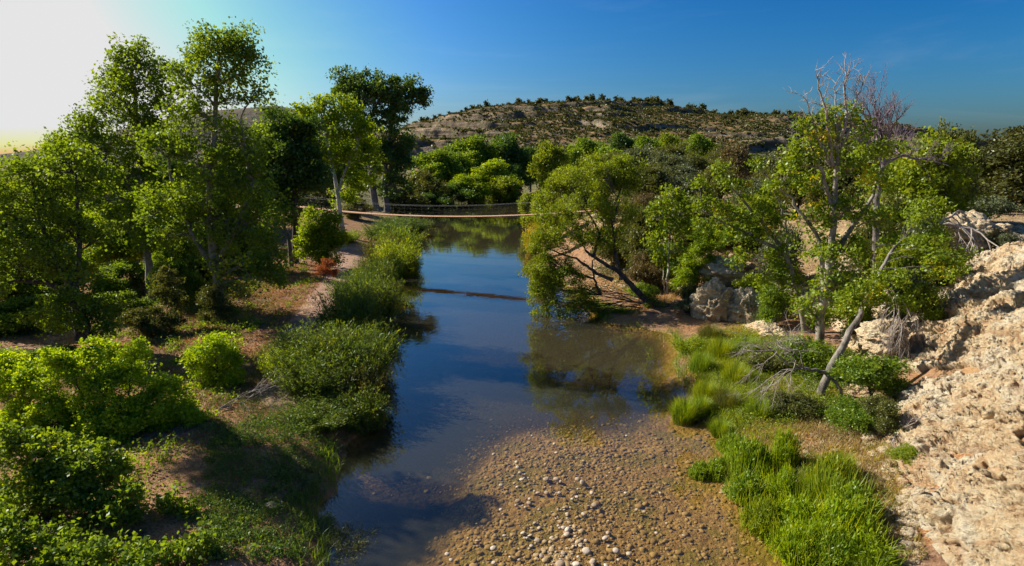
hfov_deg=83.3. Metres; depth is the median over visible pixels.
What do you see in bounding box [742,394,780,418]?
grass tussock
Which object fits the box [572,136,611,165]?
cottonwood tree
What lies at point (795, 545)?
grass tussock
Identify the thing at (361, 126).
cottonwood tree
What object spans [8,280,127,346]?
tree
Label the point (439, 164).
cottonwood tree
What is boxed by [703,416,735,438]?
grass tussock
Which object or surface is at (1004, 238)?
mesquite bush
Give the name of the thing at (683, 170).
mesquite tree
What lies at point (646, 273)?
mesquite bush
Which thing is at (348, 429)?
shore grass
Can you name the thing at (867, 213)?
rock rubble
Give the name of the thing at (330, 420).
seepwillow bush
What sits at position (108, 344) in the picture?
young cottonwood
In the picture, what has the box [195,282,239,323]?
seepwillow bush
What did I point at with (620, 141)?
cottonwood tree
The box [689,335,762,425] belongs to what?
grass
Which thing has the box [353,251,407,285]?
seepwillow bush
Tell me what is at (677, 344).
reed clump
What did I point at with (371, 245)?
seepwillow bush
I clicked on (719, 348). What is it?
grass tussock
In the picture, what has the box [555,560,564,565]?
cobble
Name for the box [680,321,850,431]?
scrub
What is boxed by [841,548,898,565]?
grass tussock
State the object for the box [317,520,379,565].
seepwillow bush
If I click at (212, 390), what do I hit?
undergrowth
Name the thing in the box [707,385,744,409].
grass tussock
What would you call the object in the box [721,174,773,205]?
mesquite bush
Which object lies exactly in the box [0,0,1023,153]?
sky
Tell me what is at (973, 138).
mesquite tree
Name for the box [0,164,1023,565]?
ground
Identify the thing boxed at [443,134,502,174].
cottonwood tree
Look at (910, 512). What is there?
boulder
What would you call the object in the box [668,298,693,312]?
mesquite bush
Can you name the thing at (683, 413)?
grass tussock
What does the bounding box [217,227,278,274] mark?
willow tree
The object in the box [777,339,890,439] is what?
scrub
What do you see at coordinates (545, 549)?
river gravel
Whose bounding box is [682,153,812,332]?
sycamore tree
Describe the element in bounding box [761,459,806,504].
leafy mound
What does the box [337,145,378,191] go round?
cottonwood tree
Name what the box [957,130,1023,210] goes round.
juniper tree
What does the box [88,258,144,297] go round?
willow tree
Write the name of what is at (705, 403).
grass tussock
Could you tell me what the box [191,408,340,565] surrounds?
undergrowth
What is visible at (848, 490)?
tussock
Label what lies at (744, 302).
rock outcrop
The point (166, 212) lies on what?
cottonwood tree
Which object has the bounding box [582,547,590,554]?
cobble
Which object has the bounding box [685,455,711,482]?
leafy mound
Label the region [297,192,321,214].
willow tree
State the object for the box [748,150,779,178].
mesquite tree
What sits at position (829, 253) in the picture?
sycamore tree
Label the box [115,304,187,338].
willow tree
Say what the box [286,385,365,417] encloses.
seepwillow bush
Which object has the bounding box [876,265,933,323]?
mesquite bush
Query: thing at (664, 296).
grass
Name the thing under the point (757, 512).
leafy mound
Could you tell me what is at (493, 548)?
cobble
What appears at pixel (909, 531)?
rock rubble
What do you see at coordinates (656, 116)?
scrub
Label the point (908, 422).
dead branch
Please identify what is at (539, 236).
willow tree
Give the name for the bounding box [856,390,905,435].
mesquite bush
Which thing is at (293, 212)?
tree
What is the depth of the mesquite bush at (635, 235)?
40.83 m
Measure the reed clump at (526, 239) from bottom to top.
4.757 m
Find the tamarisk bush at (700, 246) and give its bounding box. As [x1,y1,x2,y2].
[669,227,725,290]
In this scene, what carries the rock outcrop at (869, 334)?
on the cliff
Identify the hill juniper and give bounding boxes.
[483,99,489,106]
[588,94,595,100]
[653,96,661,101]
[665,98,673,104]
[699,103,706,109]
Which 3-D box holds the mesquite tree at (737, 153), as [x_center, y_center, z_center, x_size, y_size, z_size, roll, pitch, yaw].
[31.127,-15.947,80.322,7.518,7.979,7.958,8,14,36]
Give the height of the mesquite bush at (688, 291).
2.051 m
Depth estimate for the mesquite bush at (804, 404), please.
20.05 m
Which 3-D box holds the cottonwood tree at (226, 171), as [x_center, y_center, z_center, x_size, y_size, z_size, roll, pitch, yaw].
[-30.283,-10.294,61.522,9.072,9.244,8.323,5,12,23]
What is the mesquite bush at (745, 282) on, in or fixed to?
on the ground at (476, 346)
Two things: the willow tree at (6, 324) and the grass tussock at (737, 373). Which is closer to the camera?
the grass tussock at (737, 373)
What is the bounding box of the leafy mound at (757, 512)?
[737,487,782,542]
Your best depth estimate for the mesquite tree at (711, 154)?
101.96 m
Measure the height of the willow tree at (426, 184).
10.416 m
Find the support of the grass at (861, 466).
on the ground at (476, 346)
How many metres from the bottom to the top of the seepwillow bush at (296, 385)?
2.380 m
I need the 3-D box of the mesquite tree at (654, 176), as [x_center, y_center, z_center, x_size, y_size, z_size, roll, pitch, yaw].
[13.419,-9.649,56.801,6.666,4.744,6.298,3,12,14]
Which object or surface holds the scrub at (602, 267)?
on the ground at (476, 346)
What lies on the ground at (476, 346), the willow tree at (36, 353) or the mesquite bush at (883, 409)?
the willow tree at (36, 353)
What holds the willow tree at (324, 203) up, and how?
on the ground at (476, 346)
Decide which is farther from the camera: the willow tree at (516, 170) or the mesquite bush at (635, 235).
the willow tree at (516, 170)
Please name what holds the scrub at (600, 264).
on the ground at (476, 346)
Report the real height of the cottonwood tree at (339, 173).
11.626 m
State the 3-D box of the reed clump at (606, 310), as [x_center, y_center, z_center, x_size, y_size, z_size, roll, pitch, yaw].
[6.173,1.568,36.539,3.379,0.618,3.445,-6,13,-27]
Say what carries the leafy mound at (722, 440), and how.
on the ground at (476, 346)
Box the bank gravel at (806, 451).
[685,328,900,562]
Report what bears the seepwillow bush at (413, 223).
on the ground at (476, 346)
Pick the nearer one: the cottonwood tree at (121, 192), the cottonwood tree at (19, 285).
the cottonwood tree at (19, 285)
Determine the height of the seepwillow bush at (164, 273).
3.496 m
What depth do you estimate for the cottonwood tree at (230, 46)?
30.20 m
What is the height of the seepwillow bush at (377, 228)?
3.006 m
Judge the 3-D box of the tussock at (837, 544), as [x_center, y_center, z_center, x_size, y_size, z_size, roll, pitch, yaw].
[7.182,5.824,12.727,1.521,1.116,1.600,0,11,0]
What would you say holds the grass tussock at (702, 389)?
on the ground at (476, 346)
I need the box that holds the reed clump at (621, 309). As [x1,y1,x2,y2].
[608,306,640,314]
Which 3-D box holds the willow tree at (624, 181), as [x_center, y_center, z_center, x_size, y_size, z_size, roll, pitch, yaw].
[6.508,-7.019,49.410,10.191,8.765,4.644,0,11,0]
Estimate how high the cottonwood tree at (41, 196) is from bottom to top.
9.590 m
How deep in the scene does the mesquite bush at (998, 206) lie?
36.74 m
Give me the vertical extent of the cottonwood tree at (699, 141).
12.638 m
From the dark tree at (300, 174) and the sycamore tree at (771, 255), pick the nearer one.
the sycamore tree at (771, 255)
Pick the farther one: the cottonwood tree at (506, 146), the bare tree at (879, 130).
the cottonwood tree at (506, 146)
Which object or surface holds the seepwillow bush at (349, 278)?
on the ground at (476, 346)
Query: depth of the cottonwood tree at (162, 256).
38.11 m
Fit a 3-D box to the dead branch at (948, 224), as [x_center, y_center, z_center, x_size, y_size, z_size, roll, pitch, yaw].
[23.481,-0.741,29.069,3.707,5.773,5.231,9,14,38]
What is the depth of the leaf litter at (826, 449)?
17.71 m
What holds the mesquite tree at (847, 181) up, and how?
on the ground at (476, 346)
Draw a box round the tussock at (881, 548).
[826,511,908,565]
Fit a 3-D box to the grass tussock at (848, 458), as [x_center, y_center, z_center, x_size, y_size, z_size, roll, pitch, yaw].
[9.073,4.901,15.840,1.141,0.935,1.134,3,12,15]
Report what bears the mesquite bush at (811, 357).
on the ground at (476, 346)
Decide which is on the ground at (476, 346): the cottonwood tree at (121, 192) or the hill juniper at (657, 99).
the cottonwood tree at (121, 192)
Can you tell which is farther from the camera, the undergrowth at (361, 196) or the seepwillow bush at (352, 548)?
the undergrowth at (361, 196)
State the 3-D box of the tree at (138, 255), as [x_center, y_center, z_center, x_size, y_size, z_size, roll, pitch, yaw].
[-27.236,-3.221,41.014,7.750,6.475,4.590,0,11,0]
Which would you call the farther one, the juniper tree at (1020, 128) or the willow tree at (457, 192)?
the willow tree at (457, 192)
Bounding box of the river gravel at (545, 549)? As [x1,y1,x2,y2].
[346,388,780,565]
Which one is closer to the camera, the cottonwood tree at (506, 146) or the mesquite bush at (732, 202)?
the mesquite bush at (732, 202)
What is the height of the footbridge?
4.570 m
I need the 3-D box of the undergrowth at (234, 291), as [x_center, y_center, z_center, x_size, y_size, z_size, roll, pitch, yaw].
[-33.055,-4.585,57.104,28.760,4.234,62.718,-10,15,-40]
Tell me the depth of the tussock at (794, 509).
14.09 m
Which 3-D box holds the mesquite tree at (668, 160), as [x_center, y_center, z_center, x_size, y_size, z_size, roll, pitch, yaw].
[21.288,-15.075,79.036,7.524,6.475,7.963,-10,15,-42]
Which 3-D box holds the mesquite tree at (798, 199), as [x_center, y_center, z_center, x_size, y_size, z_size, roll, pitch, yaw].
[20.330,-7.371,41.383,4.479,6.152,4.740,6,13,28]
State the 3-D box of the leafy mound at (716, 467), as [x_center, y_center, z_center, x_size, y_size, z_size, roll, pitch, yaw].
[6.176,5.367,17.023,1.191,0.975,1.324,4,12,18]
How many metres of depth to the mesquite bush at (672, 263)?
38.98 m
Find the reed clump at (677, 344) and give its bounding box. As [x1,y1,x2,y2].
[665,332,711,353]
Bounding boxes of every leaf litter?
[106,261,325,448]
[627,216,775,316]
[683,327,927,559]
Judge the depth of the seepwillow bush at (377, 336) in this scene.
25.54 m
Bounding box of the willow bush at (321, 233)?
[291,203,350,267]
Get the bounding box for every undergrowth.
[0,158,896,200]
[0,231,319,565]
[23,210,307,316]
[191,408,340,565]
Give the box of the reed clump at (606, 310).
[592,298,631,313]
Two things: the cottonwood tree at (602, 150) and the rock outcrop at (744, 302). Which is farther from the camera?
the cottonwood tree at (602, 150)
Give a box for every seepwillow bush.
[144,264,188,313]
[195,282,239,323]
[251,338,326,384]
[254,315,357,372]
[260,338,381,401]
[268,386,371,436]
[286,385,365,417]
[295,317,403,387]
[307,282,389,334]
[311,358,396,406]
[315,511,347,546]
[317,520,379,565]
[322,268,383,303]
[325,267,406,332]
[326,382,391,438]
[337,229,364,243]
[337,314,406,365]
[348,254,397,294]
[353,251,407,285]
[355,229,410,261]
[358,219,408,238]
[370,223,428,253]
[370,234,425,282]
[372,213,436,236]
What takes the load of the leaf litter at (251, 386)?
on the ground at (476, 346)
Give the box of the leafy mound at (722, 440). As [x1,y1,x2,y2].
[712,427,746,455]
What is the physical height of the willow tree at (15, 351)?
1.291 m
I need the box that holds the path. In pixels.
[257,239,366,410]
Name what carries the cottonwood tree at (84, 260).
on the ground at (476, 346)
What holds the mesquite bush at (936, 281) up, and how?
on the cliff
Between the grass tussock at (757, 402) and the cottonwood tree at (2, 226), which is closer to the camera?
the grass tussock at (757, 402)
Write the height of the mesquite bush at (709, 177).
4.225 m
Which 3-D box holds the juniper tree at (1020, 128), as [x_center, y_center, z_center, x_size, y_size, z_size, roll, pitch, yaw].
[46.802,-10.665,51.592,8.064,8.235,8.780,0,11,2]
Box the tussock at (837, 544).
[794,513,874,565]
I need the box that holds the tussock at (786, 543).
[764,511,837,565]
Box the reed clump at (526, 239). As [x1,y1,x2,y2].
[521,221,546,252]
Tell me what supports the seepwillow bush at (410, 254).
on the ground at (476, 346)
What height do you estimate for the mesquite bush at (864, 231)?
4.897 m
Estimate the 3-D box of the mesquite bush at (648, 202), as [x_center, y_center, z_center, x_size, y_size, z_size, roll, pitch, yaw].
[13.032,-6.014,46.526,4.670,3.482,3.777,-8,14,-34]
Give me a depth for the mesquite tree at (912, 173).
31.60 m
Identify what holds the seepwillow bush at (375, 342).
on the ground at (476, 346)
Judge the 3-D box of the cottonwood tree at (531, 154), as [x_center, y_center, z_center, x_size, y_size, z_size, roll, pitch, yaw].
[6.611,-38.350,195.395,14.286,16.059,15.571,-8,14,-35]
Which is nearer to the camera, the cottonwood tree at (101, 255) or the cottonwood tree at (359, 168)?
the cottonwood tree at (101, 255)
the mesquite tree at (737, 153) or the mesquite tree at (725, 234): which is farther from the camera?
the mesquite tree at (737, 153)
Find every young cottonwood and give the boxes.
[0,335,220,446]
[78,334,124,369]
[175,330,248,390]
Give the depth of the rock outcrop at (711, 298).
32.69 m
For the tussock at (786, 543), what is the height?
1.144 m
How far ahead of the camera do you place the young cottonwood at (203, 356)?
21.67 m
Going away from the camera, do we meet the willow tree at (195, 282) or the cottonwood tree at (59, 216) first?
the willow tree at (195, 282)
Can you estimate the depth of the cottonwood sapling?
36.79 m
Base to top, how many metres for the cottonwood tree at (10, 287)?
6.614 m
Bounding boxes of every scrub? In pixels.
[339,99,995,172]
[582,190,814,314]
[583,193,818,313]
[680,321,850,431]
[687,334,865,501]
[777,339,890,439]
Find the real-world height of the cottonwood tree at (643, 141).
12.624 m
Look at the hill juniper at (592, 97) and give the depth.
484.07 m
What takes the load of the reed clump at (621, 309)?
on the ground at (476, 346)
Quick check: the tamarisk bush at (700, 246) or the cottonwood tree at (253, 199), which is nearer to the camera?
the tamarisk bush at (700, 246)
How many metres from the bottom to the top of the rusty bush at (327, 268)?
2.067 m
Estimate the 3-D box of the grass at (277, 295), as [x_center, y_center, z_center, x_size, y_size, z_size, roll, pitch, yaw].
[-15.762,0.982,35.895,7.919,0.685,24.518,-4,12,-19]
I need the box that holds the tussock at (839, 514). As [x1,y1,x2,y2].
[798,486,892,545]
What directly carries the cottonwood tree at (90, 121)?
on the ground at (476, 346)
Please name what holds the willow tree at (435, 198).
on the ground at (476, 346)
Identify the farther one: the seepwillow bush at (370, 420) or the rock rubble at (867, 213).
the rock rubble at (867, 213)
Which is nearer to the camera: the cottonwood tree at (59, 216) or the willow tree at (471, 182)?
the cottonwood tree at (59, 216)
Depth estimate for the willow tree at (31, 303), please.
28.67 m
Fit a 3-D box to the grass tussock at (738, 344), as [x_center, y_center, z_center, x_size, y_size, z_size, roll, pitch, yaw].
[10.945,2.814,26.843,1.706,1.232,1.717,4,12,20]
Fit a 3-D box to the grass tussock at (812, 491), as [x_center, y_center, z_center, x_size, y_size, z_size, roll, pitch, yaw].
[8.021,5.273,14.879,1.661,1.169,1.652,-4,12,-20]
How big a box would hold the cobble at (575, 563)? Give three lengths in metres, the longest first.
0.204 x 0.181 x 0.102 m
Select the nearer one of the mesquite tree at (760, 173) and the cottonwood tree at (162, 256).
the cottonwood tree at (162, 256)
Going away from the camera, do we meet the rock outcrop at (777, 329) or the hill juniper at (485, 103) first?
the rock outcrop at (777, 329)
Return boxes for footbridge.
[258,192,606,225]
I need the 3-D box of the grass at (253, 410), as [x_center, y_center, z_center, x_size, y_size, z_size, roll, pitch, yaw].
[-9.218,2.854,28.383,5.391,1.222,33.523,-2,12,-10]
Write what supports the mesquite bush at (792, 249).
on the ground at (476, 346)
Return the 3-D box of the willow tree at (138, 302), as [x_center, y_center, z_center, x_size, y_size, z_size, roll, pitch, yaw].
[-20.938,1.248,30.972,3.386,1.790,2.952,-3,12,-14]
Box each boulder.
[265,501,278,510]
[898,506,919,517]
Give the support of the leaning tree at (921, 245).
on the ground at (476, 346)
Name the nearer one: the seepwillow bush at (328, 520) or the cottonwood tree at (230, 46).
the seepwillow bush at (328, 520)
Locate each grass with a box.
[0,282,280,563]
[152,265,323,358]
[187,312,360,563]
[268,251,811,565]
[609,205,800,315]
[683,322,926,561]
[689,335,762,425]
[736,430,893,552]
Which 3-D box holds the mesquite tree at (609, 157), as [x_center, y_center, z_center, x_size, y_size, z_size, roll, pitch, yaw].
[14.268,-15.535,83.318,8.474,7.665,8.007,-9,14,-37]
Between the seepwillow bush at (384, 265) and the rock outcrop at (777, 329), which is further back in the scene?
the seepwillow bush at (384, 265)
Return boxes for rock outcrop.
[689,277,732,321]
[697,255,746,286]
[727,286,761,322]
[742,320,787,336]
[854,318,911,356]
[936,209,1013,257]
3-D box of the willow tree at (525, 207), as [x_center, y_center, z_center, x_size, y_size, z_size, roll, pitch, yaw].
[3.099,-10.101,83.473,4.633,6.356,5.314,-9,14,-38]
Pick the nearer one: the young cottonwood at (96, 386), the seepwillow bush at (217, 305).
the young cottonwood at (96, 386)
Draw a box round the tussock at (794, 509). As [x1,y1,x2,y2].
[761,477,830,531]
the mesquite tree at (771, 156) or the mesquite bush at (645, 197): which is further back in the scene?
the mesquite tree at (771, 156)
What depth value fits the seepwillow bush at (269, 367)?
21.89 m
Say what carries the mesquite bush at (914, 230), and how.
on the ground at (476, 346)
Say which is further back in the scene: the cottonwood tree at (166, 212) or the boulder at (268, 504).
the cottonwood tree at (166, 212)
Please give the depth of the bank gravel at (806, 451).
17.36 m
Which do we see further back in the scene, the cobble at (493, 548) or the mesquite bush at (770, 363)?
the mesquite bush at (770, 363)
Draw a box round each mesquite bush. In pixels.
[589,228,628,273]
[616,218,650,277]
[622,280,666,307]
[623,260,665,290]
[628,190,659,208]
[629,244,659,268]
[638,239,684,278]
[646,189,689,218]
[661,172,705,196]
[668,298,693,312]
[674,280,700,300]
[688,170,733,202]
[708,198,744,214]
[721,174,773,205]
[725,236,768,248]
[731,270,773,291]
[737,351,794,375]
[752,283,796,325]
[754,221,805,290]
[756,389,827,419]
[768,329,841,380]
[814,392,893,433]
[826,351,915,398]
[827,275,880,340]
[836,213,903,289]
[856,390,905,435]
[868,230,932,286]
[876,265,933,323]
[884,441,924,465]
[894,277,951,322]
[897,204,949,254]
[914,244,971,287]
[963,193,1023,217]
[978,227,1018,249]
[983,230,1022,246]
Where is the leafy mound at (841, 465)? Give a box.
[801,447,870,491]
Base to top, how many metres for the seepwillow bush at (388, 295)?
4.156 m
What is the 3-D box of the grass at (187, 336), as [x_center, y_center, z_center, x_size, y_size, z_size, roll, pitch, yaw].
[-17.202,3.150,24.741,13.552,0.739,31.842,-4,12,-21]
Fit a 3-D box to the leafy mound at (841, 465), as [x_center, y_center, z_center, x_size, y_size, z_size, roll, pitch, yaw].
[8.612,5.032,15.252,1.711,1.326,1.627,1,11,7]
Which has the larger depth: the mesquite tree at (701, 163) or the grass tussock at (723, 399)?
the mesquite tree at (701, 163)
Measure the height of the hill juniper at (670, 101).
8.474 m
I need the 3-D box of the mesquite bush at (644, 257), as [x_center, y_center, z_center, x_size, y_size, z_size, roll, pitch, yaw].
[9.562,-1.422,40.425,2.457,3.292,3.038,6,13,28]
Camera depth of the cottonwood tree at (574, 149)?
130.26 m
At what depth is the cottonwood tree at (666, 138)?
149.58 m
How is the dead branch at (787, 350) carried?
attached to the leaning tree at (921, 245)
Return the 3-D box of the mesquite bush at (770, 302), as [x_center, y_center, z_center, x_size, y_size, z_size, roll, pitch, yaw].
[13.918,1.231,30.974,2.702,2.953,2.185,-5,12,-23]
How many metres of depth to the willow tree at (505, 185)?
153.90 m
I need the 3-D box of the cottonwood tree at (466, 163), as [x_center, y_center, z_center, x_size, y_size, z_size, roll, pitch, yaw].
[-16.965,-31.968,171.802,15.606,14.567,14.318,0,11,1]
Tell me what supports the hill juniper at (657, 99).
on the hill at (437, 130)
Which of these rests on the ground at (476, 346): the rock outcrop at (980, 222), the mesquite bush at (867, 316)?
the mesquite bush at (867, 316)
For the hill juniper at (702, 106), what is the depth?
479.49 m
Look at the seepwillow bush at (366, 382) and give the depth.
21.18 m
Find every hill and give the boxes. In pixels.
[0,106,341,167]
[186,101,994,170]
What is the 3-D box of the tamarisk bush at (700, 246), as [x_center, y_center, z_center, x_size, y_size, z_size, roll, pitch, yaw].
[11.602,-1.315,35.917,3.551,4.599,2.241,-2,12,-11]
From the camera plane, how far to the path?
35.66 m
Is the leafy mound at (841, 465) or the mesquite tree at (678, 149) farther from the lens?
the mesquite tree at (678, 149)
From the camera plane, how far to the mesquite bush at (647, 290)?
35.40 m
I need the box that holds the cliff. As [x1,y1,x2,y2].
[773,227,1023,565]
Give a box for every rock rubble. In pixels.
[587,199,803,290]
[786,193,1022,236]
[835,352,927,565]
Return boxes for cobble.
[490,545,496,550]
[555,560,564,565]
[572,561,580,565]
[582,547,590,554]
[589,558,596,564]
[613,548,619,554]
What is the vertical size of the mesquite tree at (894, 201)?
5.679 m
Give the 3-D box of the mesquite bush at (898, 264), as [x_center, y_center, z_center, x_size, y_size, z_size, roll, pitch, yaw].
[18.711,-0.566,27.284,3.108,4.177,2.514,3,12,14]
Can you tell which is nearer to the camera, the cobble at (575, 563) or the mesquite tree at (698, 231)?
the cobble at (575, 563)
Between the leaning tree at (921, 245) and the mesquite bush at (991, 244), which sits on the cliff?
the mesquite bush at (991, 244)
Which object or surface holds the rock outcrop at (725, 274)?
on the ground at (476, 346)
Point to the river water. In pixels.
(483, 245)
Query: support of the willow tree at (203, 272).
on the ground at (476, 346)
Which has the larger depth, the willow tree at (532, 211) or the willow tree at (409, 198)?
the willow tree at (409, 198)
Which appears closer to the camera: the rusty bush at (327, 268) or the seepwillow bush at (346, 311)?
the seepwillow bush at (346, 311)
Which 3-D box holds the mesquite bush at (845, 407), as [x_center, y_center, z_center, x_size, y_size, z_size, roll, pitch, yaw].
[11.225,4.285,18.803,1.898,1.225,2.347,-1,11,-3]
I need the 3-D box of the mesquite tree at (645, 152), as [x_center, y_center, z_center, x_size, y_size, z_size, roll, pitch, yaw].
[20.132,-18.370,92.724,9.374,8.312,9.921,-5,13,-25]
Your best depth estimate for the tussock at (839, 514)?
13.19 m
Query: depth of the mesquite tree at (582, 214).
70.93 m
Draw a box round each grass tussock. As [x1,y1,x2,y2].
[667,392,704,426]
[686,347,714,375]
[689,393,714,418]
[690,376,718,399]
[695,321,725,339]
[703,335,739,360]
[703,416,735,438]
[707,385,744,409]
[717,360,754,385]
[732,332,762,353]
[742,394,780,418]
[768,520,830,565]
[790,465,846,508]
[825,445,861,476]
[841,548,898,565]
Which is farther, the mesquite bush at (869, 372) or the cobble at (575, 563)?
the mesquite bush at (869, 372)
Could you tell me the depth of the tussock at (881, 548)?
12.42 m
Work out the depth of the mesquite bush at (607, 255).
43.96 m
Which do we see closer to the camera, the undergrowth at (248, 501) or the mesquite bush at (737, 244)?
the undergrowth at (248, 501)
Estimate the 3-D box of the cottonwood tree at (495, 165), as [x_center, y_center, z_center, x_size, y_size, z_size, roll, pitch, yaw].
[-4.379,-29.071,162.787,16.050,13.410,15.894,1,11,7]
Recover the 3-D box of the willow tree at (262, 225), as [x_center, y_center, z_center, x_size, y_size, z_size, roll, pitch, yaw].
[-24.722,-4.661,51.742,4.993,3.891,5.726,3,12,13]
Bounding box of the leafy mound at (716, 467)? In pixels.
[705,448,732,482]
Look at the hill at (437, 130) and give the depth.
386.21 m
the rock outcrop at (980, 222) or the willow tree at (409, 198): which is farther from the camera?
the willow tree at (409, 198)
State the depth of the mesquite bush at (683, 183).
54.88 m
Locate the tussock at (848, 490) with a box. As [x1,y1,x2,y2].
[814,463,903,529]
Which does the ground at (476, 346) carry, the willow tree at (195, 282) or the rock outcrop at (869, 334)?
the willow tree at (195, 282)
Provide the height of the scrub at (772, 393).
1.042 m
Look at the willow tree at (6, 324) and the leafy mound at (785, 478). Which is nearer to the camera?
the leafy mound at (785, 478)
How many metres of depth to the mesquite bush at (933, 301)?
23.37 m
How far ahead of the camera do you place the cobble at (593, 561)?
13.34 m
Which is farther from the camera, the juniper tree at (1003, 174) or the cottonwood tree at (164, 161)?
the cottonwood tree at (164, 161)
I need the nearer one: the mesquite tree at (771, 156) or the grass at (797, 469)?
the grass at (797, 469)
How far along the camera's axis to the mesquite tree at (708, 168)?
65.67 m
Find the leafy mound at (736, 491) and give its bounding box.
[720,457,769,505]
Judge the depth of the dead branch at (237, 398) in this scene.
19.98 m
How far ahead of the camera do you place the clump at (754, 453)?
16.57 m
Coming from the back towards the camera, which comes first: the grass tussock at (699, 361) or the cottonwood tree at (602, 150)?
the cottonwood tree at (602, 150)
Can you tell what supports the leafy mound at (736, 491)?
on the ground at (476, 346)
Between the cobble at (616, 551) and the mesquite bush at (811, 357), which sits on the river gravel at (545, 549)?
the cobble at (616, 551)
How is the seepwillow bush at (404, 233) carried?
on the ground at (476, 346)
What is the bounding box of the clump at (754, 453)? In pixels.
[720,425,781,483]
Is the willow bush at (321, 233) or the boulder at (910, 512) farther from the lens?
the willow bush at (321, 233)
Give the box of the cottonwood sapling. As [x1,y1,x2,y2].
[639,182,693,293]
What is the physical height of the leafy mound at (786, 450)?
1.476 m
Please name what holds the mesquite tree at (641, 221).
on the ground at (476, 346)
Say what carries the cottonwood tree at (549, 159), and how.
on the ground at (476, 346)
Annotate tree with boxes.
[0,136,127,341]
[0,182,35,248]
[0,246,45,297]
[0,251,17,291]
[0,293,57,324]
[0,298,41,336]
[0,347,34,369]
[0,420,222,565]
[3,219,97,282]
[3,269,93,306]
[4,32,186,299]
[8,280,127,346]
[18,342,91,369]
[29,175,90,245]
[59,213,135,278]
[82,172,147,211]
[82,192,176,273]
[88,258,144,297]
[92,290,157,320]
[114,188,178,239]
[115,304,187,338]
[125,16,297,312]
[139,220,203,279]
[142,153,206,212]
[144,258,210,305]
[179,252,223,282]
[182,182,244,252]
[196,143,249,207]
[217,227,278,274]
[234,221,274,236]
[237,99,334,262]
[239,176,290,229]
[262,201,303,266]
[279,91,387,249]
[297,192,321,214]
[298,187,342,208]
[311,143,353,199]
[325,63,434,211]
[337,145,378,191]
[342,199,377,219]
[377,186,430,213]
[405,168,450,203]
[408,192,455,209]
[411,147,465,183]
[435,182,483,204]
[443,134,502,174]
[446,151,474,196]
[448,173,492,203]
[468,157,524,189]
[484,175,523,201]
[487,131,533,177]
[507,164,532,197]
[517,192,542,228]
[518,157,673,323]
[523,146,540,192]
[524,188,567,235]
[526,139,571,191]
[528,150,649,231]
[558,176,609,219]
[559,143,586,173]
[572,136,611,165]
[588,149,630,192]
[589,144,622,173]
[606,130,636,155]
[612,198,661,266]
[616,142,661,189]
[616,162,678,201]
[633,135,664,154]
[643,150,697,169]
[647,140,697,159]
[657,161,701,194]
[657,192,710,243]
[658,132,684,147]
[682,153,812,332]
[683,151,713,174]
[683,217,732,248]
[684,131,719,171]
[694,161,738,197]
[704,146,724,168]
[714,140,762,190]
[716,204,768,250]
[732,193,789,213]
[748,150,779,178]
[750,164,801,190]
[761,136,825,216]
[764,52,916,352]
[765,189,982,396]
[802,138,892,216]
[832,61,959,276]
[854,189,933,273]
[856,125,1000,227]
[923,116,988,210]
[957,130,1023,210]
[979,124,1023,201]
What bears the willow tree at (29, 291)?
on the ground at (476, 346)
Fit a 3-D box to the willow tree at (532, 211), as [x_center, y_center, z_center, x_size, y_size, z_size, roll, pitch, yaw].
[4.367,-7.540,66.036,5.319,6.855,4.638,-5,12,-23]
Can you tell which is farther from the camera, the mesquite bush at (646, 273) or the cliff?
the mesquite bush at (646, 273)
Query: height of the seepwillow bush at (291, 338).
2.801 m
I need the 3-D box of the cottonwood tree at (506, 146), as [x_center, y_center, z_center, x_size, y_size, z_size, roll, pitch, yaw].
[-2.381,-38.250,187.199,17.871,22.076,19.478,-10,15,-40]
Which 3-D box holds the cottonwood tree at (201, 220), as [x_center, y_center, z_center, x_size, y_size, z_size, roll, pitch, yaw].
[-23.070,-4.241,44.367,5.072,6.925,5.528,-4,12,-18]
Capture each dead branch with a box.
[219,367,296,413]
[724,312,820,414]
[868,295,936,361]
[891,402,931,447]
[937,210,998,257]
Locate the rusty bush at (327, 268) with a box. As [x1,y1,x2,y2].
[314,257,339,280]
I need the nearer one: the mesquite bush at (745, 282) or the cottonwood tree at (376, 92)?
the mesquite bush at (745, 282)
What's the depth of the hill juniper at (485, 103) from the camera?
482.52 m
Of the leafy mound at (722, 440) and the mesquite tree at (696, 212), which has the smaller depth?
the leafy mound at (722, 440)
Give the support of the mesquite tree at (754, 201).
on the ground at (476, 346)
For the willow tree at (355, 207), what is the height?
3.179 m
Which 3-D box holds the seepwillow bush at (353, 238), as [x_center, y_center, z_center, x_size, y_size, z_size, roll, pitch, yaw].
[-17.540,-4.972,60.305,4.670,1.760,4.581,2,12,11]
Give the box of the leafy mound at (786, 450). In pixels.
[766,418,806,469]
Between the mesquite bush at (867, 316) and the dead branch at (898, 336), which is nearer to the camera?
the dead branch at (898, 336)
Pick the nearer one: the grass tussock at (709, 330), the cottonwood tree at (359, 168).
the grass tussock at (709, 330)

